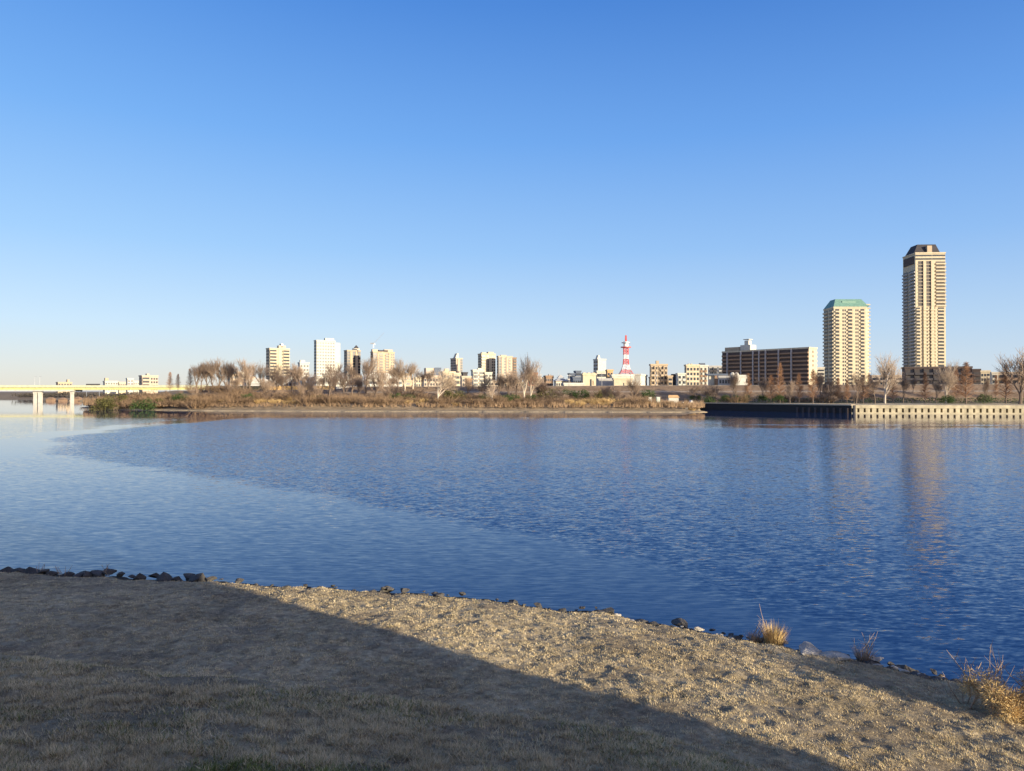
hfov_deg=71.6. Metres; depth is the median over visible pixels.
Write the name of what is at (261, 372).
bare tree
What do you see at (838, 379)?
dawn redwood
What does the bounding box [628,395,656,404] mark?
bare shrub
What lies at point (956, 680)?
boulder
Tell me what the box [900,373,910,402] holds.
bare tree
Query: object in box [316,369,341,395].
bare tree
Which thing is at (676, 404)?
undergrowth
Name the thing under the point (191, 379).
dawn redwood
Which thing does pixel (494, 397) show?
bare shrub
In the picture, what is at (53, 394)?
woodland
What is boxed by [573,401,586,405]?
dry reed clump
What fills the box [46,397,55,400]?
shed
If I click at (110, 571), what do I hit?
boulder
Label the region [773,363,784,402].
dawn redwood
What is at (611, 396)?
bare shrub
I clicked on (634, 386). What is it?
bare tree
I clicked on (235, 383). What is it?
bare tree
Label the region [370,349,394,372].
tower block
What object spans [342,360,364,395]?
bare tree
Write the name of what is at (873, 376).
apartment block
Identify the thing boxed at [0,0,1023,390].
sky
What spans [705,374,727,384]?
sluice gatehouse
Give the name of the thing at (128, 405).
bare shrub
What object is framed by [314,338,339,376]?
tower block
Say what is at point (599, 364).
tower block
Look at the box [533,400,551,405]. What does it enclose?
bare shrub
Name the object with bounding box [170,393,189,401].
evergreen shrub
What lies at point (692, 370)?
apartment block
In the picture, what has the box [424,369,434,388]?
bare tree
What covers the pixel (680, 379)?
apartment house
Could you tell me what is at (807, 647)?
boulder
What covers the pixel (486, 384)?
bare tree
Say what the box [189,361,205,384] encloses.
bare tree
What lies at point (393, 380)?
bare tree
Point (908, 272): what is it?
window
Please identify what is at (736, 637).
boulder
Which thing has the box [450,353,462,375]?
tower block
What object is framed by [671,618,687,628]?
boulder
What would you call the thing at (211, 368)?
bare tree
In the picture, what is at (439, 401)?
bare shrub
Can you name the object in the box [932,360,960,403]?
bare tree
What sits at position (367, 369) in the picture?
bare tree
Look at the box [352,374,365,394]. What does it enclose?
bare tree
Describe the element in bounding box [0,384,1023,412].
bank
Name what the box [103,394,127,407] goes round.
evergreen shrub
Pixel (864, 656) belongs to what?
grass tuft
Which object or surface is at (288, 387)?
sound barrier
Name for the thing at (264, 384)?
bare tree
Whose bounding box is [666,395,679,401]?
kiosk
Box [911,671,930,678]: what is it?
boulder
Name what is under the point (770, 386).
dawn redwood
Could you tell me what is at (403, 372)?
bare tree
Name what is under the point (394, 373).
bare tree
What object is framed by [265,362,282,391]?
bare tree
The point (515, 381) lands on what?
bare tree
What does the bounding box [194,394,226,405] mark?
bare shrub
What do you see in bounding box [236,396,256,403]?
bare shrub
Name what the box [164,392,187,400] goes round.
bare shrub
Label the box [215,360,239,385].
bare tree
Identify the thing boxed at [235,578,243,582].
boulder
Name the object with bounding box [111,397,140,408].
bare shrub
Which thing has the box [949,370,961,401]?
dawn redwood
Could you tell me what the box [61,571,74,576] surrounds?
boulder
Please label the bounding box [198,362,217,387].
bare tree
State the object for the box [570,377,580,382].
office building
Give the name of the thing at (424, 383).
apartment house
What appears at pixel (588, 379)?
apartment block
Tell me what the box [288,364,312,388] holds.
bare tree
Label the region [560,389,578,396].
evergreen shrub
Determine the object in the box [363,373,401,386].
warehouse
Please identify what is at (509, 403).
bare shrub
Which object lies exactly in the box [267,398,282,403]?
dry reed clump
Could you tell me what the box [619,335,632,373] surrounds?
telecom mast
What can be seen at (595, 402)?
dry reed clump
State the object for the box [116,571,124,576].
boulder
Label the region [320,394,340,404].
bare shrub
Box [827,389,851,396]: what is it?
bare shrub
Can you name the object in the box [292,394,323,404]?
bare shrub
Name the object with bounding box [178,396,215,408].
bare shrub
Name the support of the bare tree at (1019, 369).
on the bank at (680, 392)
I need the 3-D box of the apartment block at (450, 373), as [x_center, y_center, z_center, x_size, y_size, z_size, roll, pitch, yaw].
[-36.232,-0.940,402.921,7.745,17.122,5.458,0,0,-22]
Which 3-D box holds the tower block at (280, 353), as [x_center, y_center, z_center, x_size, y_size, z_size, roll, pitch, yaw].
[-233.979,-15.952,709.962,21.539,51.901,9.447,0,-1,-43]
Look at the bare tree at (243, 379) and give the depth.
271.71 m
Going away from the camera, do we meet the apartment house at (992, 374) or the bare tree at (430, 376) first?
the bare tree at (430, 376)
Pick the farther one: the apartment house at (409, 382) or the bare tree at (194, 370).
the apartment house at (409, 382)
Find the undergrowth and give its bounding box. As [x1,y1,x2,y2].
[83,395,704,407]
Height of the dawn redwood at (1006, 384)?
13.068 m
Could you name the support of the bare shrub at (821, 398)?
on the bank at (680, 392)
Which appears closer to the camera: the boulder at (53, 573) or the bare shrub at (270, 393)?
the boulder at (53, 573)
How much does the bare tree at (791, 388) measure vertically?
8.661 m
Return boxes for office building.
[242,379,295,385]
[296,377,332,385]
[336,379,361,386]
[424,368,440,374]
[567,373,575,380]
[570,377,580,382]
[573,371,581,376]
[594,370,605,385]
[717,376,730,384]
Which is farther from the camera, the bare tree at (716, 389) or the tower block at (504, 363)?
the tower block at (504, 363)
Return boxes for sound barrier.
[205,386,333,390]
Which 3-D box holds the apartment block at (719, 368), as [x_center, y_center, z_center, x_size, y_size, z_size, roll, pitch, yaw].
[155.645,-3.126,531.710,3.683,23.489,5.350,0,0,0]
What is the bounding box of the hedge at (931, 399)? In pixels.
[739,397,1022,402]
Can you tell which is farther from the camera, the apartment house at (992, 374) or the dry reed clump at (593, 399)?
the apartment house at (992, 374)
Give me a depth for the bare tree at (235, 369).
290.50 m
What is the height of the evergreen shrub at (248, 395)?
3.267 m
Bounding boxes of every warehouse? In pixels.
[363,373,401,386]
[596,378,612,385]
[612,378,632,385]
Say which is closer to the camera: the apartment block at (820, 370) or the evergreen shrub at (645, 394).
the evergreen shrub at (645, 394)
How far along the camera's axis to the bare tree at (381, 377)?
261.30 m
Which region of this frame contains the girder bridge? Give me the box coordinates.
[0,385,205,402]
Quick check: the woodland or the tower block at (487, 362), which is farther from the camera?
the tower block at (487, 362)
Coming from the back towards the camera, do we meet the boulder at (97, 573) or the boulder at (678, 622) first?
the boulder at (97, 573)
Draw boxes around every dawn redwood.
[165,372,174,388]
[174,374,180,386]
[185,369,193,387]
[744,373,752,397]
[764,375,776,398]
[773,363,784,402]
[795,373,803,397]
[807,370,818,403]
[834,378,842,398]
[843,379,850,399]
[858,375,869,398]
[865,373,872,396]
[887,374,898,402]
[917,372,930,402]
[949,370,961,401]
[955,361,975,403]
[990,375,1000,395]
[995,365,1014,403]
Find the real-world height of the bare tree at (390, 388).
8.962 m
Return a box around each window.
[320,342,326,374]
[835,309,858,384]
[908,272,943,366]
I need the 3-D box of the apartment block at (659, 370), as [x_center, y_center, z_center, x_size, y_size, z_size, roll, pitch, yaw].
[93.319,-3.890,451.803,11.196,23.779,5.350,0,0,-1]
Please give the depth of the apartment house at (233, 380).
522.40 m
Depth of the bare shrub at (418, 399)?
238.49 m
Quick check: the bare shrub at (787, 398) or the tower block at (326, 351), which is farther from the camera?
the tower block at (326, 351)
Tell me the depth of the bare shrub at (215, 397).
242.32 m
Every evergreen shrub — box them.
[87,398,121,409]
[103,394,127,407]
[129,398,156,410]
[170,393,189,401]
[241,393,254,399]
[389,393,404,401]
[443,390,467,400]
[510,394,520,400]
[536,388,562,398]
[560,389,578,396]
[571,389,589,398]
[593,389,614,398]
[637,390,656,398]
[699,394,716,409]
[937,395,954,403]
[944,396,954,402]
[975,394,992,402]
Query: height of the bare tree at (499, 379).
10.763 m
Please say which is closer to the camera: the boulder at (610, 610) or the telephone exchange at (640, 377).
the boulder at (610, 610)
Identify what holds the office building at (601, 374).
on the bank at (680, 392)
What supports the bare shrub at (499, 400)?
on the bank at (680, 392)
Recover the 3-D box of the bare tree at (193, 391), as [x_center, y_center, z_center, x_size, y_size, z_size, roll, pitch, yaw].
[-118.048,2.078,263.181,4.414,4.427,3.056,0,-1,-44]
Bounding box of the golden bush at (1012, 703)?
[942,641,1023,722]
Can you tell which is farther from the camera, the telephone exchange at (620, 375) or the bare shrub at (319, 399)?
the telephone exchange at (620, 375)
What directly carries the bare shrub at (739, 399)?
on the bank at (680, 392)
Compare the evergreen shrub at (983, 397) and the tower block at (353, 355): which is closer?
the evergreen shrub at (983, 397)
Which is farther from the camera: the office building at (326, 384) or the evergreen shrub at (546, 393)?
the office building at (326, 384)
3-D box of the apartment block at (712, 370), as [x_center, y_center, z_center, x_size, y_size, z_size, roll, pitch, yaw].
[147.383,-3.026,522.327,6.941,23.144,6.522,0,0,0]
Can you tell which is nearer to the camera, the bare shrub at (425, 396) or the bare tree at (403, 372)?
the bare shrub at (425, 396)
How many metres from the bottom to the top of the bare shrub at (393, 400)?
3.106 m
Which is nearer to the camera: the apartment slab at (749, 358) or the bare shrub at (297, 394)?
the bare shrub at (297, 394)
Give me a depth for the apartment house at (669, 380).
445.97 m
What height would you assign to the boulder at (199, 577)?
0.447 m
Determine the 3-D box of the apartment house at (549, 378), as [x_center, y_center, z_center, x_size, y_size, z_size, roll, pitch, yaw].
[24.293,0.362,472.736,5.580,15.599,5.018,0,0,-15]
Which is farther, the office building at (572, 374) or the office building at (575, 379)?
the office building at (572, 374)
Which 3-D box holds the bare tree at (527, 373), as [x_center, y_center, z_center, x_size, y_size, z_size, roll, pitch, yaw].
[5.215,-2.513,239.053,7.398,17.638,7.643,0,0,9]
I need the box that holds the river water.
[0,400,1023,692]
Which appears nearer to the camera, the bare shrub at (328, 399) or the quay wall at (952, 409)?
the quay wall at (952, 409)
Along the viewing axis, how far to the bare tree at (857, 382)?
234.63 m
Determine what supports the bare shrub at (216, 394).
on the bank at (680, 392)
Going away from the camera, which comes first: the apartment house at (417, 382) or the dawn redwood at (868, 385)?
the dawn redwood at (868, 385)
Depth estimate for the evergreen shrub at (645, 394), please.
254.54 m
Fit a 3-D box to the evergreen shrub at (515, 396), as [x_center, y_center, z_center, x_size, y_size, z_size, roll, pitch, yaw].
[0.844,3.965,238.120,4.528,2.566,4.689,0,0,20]
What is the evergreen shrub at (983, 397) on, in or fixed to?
on the bank at (680, 392)
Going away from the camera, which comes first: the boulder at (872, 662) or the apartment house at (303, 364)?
the boulder at (872, 662)
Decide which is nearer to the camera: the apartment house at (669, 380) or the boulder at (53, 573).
the boulder at (53, 573)
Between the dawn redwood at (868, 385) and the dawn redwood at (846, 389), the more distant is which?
the dawn redwood at (868, 385)
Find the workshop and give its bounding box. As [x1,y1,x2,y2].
[561,383,584,385]
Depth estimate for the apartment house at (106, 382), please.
804.02 m
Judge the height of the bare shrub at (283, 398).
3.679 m
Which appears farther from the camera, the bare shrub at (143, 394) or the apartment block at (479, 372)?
the apartment block at (479, 372)
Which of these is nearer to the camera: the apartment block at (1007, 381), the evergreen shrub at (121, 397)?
the evergreen shrub at (121, 397)
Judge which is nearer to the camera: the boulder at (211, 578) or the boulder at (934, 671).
the boulder at (934, 671)
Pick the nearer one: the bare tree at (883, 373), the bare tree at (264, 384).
the bare tree at (883, 373)
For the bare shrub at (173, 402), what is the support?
on the bank at (680, 392)
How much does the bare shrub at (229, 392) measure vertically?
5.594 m
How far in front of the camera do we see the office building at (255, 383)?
424.10 m
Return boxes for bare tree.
[188,385,198,393]
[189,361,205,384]
[193,362,209,387]
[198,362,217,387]
[201,361,222,385]
[204,358,228,385]
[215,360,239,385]
[222,382,234,394]
[224,363,239,386]
[229,378,240,388]
[235,357,257,392]
[235,369,252,388]
[251,361,268,391]
[254,376,275,394]
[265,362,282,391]
[273,369,295,390]
[282,362,299,390]
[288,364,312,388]
[296,385,306,398]
[297,370,322,396]
[312,385,323,402]
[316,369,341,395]
[323,362,347,391]
[336,369,356,394]
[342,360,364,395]
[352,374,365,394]
[359,355,379,392]
[363,371,382,396]
[374,366,391,394]
[380,382,404,396]
[386,376,397,385]
[388,364,401,384]
[392,357,420,390]
[407,360,423,388]
[418,372,429,386]
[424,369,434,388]
[428,368,458,403]
[460,377,474,393]
[475,374,495,393]
[483,386,497,401]
[493,373,507,395]
[501,370,518,393]
[509,368,523,394]
[517,353,536,401]
[522,361,542,396]
[535,382,549,397]
[548,386,565,397]
[600,385,613,398]
[604,388,622,398]
[622,377,641,395]
[683,383,706,401]
[701,385,715,399]
[706,383,722,401]
[726,372,738,395]
[755,375,771,401]
[784,379,795,399]
[813,372,827,402]
[820,376,840,402]
[848,370,867,403]
[865,374,882,402]
[875,351,902,402]
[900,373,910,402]
[911,378,917,388]
[931,379,942,402]
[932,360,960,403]
[980,376,993,394]
[996,347,1023,403]
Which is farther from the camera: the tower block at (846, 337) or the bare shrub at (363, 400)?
the tower block at (846, 337)
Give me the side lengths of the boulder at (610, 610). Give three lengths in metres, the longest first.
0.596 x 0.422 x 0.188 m
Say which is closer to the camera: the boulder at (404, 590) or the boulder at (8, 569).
the boulder at (404, 590)
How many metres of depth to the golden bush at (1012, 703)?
13.12 m
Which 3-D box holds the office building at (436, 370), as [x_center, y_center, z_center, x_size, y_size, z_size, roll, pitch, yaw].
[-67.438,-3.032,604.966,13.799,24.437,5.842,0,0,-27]
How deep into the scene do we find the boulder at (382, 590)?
22.56 m
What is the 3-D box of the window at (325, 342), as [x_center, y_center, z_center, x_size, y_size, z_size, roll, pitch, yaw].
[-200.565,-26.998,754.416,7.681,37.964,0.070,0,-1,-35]
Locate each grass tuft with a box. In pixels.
[746,621,766,642]
[758,604,789,645]
[852,632,880,661]
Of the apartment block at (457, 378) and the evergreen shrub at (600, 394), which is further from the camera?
the apartment block at (457, 378)
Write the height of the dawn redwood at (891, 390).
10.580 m
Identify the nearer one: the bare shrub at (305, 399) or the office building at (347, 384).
the bare shrub at (305, 399)
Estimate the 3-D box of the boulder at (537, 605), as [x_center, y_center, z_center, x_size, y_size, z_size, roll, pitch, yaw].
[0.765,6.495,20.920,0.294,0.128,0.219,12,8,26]
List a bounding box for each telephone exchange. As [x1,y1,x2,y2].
[609,373,634,385]
[634,374,645,385]
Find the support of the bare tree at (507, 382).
on the bank at (680, 392)
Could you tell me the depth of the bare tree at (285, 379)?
273.47 m
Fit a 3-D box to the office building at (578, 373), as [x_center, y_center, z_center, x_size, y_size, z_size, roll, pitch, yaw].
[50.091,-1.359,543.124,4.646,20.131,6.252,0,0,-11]
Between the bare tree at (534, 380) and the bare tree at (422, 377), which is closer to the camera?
the bare tree at (534, 380)
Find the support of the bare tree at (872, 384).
on the bank at (680, 392)
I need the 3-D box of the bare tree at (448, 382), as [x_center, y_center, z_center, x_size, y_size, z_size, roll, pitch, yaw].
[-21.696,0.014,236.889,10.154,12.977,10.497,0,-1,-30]
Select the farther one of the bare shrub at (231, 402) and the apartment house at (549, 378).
the apartment house at (549, 378)
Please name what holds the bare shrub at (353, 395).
on the bank at (680, 392)
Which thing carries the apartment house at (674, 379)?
on the bank at (680, 392)
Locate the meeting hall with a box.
[553,375,567,385]
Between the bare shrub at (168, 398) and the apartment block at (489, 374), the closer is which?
the bare shrub at (168, 398)
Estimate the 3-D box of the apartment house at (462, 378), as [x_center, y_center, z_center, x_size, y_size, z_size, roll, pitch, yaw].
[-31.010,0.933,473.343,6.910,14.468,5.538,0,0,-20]
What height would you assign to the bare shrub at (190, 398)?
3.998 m
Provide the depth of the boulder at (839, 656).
16.30 m
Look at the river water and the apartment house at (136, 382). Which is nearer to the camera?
the river water
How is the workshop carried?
on the bank at (680, 392)
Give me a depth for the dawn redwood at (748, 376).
249.85 m
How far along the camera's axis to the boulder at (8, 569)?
24.32 m
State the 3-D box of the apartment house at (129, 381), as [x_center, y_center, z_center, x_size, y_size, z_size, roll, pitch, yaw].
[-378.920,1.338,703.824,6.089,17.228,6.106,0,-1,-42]
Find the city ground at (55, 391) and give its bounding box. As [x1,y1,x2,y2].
[0,391,166,391]
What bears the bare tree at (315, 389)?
on the bank at (680, 392)
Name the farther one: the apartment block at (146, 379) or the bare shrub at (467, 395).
the apartment block at (146, 379)
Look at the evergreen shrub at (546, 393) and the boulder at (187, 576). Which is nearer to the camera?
the boulder at (187, 576)
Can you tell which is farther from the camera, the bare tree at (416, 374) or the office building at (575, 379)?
the office building at (575, 379)
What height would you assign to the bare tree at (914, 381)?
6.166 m
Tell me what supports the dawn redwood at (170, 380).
on the bank at (680, 392)
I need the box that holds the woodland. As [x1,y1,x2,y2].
[12,391,145,397]
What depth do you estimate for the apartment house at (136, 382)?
761.50 m
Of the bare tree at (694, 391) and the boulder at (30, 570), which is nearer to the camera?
the boulder at (30, 570)
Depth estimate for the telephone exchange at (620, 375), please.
430.41 m
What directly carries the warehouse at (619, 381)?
on the bank at (680, 392)
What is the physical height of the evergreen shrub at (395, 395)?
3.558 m
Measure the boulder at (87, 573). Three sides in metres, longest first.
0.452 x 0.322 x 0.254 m
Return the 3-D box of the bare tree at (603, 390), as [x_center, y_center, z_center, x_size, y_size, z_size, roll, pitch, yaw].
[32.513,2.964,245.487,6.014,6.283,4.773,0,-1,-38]
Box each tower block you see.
[266,344,289,377]
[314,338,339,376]
[344,345,360,375]
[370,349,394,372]
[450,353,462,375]
[478,352,495,380]
[497,355,512,377]
[512,357,516,374]
[593,355,605,372]
[823,299,870,384]
[902,244,945,366]
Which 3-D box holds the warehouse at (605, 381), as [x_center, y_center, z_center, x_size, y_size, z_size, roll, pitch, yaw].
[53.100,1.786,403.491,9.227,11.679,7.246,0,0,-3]
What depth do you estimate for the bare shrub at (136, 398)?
254.85 m
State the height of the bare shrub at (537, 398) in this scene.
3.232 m
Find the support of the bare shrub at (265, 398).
on the bank at (680, 392)
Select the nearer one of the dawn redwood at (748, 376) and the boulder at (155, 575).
the boulder at (155, 575)
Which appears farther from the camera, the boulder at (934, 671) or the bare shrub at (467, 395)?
the bare shrub at (467, 395)
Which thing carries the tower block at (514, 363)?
on the bank at (680, 392)
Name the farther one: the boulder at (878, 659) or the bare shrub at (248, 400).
the bare shrub at (248, 400)
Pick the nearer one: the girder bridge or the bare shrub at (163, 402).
the bare shrub at (163, 402)
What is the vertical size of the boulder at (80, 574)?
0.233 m
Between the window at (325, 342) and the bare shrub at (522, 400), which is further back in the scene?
the window at (325, 342)
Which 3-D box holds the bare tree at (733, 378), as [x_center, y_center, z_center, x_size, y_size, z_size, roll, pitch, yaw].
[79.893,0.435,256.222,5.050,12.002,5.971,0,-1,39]
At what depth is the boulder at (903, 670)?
15.52 m
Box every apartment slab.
[722,339,817,384]
[901,366,972,383]
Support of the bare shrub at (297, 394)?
on the bank at (680, 392)
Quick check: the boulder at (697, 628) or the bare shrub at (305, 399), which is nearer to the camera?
the boulder at (697, 628)
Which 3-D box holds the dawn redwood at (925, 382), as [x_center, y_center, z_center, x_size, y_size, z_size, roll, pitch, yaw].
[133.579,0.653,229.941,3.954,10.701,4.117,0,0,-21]
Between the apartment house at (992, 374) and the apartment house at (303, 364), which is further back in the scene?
the apartment house at (303, 364)
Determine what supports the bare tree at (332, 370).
on the bank at (680, 392)
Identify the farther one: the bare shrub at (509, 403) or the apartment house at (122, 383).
the apartment house at (122, 383)
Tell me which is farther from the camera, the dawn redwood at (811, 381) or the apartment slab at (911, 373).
the apartment slab at (911, 373)
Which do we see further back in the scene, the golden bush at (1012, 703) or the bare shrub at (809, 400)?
the bare shrub at (809, 400)
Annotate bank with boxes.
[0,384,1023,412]
[0,572,1023,770]
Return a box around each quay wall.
[695,402,854,412]
[852,405,1023,413]
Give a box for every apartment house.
[56,379,71,393]
[103,378,117,393]
[118,382,125,393]
[126,378,133,394]
[133,381,138,391]
[228,374,242,385]
[297,360,309,377]
[403,380,412,385]
[414,377,421,385]
[422,375,440,385]
[460,376,471,385]
[543,374,553,385]
[605,369,613,377]
[666,375,672,384]
[671,374,675,384]
[675,373,685,384]
[980,370,990,383]
[990,372,998,383]
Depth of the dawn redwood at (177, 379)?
299.87 m
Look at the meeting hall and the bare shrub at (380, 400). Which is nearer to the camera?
the bare shrub at (380, 400)
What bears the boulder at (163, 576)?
on the bank at (889, 737)
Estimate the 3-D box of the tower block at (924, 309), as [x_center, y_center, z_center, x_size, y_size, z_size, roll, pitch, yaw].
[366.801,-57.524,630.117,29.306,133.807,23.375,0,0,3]
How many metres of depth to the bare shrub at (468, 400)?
228.96 m
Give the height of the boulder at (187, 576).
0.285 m
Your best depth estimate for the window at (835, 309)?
590.27 m
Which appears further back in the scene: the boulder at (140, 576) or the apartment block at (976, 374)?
the apartment block at (976, 374)
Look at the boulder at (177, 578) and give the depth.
23.25 m
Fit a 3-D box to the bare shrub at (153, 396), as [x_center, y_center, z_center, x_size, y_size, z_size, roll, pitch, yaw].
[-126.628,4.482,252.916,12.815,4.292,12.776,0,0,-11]
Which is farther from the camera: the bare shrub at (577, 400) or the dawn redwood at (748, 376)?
the dawn redwood at (748, 376)
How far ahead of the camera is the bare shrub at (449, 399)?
235.82 m
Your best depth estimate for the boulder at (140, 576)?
23.27 m
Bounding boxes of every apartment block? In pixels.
[138,374,158,393]
[440,369,455,385]
[453,373,460,385]
[470,368,484,385]
[484,372,492,385]
[580,373,596,385]
[649,361,667,384]
[684,364,699,384]
[699,363,708,384]
[708,366,717,373]
[717,366,721,373]
[817,367,824,383]
[871,375,901,383]
[972,369,980,383]
[998,372,1023,383]
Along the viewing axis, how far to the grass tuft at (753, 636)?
17.59 m
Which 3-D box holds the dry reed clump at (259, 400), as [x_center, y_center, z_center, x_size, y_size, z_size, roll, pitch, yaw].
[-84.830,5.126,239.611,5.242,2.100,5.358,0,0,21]
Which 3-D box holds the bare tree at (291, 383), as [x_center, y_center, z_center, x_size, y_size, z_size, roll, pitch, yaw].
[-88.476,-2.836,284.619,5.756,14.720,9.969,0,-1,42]
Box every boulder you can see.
[0,566,12,572]
[11,568,24,572]
[20,567,37,573]
[36,569,49,573]
[46,571,58,575]
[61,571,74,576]
[73,570,85,576]
[83,571,92,576]
[90,570,104,576]
[102,568,116,574]
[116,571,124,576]
[132,573,146,579]
[148,573,159,577]
[156,572,172,581]
[171,576,182,580]
[183,573,194,581]
[188,573,207,581]
[206,576,216,580]
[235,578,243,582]
[379,586,394,591]
[400,588,409,592]
[534,602,541,607]
[601,607,613,612]
[634,619,648,623]
[648,621,658,625]
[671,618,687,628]
[694,626,703,630]
[726,635,740,639]
[799,641,820,654]
[818,651,850,660]
[862,659,881,666]
[869,657,883,661]
[894,665,914,671]
[898,668,909,673]
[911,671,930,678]
[930,668,936,674]
[948,678,962,682]
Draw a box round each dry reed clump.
[253,399,265,403]
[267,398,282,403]
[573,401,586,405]
[587,397,606,403]
[588,399,600,404]
[602,398,616,403]
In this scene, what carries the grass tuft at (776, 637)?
on the bank at (889, 737)
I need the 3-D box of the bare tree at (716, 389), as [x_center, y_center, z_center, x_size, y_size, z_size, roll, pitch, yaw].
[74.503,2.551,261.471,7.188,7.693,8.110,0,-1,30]
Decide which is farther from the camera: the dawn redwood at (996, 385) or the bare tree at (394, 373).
the bare tree at (394, 373)
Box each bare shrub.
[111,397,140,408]
[114,397,154,408]
[127,393,151,400]
[128,390,159,399]
[137,393,168,400]
[154,396,189,406]
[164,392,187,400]
[167,399,190,407]
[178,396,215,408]
[184,385,205,392]
[186,392,221,401]
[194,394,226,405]
[201,384,224,392]
[203,391,227,396]
[210,391,245,400]
[211,385,247,393]
[216,387,267,395]
[219,394,250,405]
[228,390,259,402]
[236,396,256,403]
[240,386,285,397]
[253,394,277,402]
[272,387,313,401]
[275,393,301,401]
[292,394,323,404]
[308,392,336,403]
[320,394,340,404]
[331,393,362,403]
[336,392,365,399]
[353,393,386,404]
[370,397,390,404]
[379,397,407,404]
[382,387,427,399]
[387,393,415,402]
[403,390,436,398]
[403,395,420,402]
[431,395,460,403]
[434,392,461,402]
[455,393,480,399]
[459,396,483,405]
[484,395,506,403]
[488,395,510,402]
[497,400,518,406]
[513,398,531,402]
[523,395,546,401]
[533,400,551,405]
[544,397,563,404]
[564,396,581,401]
[593,389,622,398]
[618,394,647,402]
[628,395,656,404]
[725,393,753,402]
[769,393,803,401]
[797,397,812,402]
[808,393,838,402]
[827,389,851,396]
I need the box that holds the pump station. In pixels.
[730,372,747,384]
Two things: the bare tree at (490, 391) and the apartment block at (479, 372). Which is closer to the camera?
the bare tree at (490, 391)
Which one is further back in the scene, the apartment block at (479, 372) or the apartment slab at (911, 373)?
the apartment block at (479, 372)
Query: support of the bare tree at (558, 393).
on the bank at (680, 392)
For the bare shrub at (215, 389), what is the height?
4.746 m
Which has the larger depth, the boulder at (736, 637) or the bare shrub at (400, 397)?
the bare shrub at (400, 397)
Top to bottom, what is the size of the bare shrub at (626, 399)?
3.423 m
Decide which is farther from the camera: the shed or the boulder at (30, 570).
the shed
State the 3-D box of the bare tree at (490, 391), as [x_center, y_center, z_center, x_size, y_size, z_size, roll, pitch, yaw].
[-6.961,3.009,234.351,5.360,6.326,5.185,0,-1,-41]
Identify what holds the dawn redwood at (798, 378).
on the bank at (680, 392)
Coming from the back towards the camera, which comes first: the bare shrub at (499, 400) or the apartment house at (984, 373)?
the apartment house at (984, 373)
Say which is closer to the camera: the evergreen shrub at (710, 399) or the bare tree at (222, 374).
the evergreen shrub at (710, 399)
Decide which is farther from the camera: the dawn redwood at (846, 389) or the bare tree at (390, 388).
the bare tree at (390, 388)
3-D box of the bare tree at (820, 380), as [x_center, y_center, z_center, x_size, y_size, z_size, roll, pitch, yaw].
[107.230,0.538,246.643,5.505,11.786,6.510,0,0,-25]
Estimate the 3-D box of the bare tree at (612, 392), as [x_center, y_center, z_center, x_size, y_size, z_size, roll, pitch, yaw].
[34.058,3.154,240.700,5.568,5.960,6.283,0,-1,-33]
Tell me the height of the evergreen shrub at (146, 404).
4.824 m
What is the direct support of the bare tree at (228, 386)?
on the bank at (680, 392)
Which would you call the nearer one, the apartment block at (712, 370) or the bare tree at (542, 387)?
the bare tree at (542, 387)
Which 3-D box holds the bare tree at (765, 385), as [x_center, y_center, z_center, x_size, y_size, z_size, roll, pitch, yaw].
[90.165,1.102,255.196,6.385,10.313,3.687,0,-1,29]
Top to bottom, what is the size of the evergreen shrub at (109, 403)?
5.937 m
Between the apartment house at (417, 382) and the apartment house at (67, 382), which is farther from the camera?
the apartment house at (67, 382)
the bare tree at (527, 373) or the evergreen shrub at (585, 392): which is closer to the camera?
the bare tree at (527, 373)
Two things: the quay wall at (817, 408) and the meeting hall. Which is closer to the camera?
the quay wall at (817, 408)
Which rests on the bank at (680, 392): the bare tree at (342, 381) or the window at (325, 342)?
the bare tree at (342, 381)
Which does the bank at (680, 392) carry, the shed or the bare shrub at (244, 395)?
the bare shrub at (244, 395)
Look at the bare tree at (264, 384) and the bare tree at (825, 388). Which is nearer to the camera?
the bare tree at (825, 388)
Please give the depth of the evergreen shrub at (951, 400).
221.37 m
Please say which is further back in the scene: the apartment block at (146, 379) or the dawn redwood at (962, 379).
the apartment block at (146, 379)
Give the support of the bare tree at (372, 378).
on the bank at (680, 392)
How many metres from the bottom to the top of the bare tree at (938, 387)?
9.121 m
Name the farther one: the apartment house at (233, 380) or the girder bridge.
the apartment house at (233, 380)
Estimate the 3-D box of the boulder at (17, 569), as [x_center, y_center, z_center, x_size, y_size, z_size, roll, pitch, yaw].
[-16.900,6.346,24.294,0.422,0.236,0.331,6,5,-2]
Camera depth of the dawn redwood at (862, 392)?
236.81 m
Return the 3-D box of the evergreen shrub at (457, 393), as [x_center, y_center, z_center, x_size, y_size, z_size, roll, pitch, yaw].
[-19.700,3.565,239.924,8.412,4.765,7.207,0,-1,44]
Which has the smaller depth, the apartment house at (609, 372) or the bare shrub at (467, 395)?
the bare shrub at (467, 395)
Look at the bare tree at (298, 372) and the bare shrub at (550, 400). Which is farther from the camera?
the bare tree at (298, 372)
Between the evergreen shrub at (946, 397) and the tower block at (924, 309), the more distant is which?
the tower block at (924, 309)
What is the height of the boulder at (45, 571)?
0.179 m
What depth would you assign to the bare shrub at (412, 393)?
250.24 m
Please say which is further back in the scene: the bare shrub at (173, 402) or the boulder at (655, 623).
the bare shrub at (173, 402)

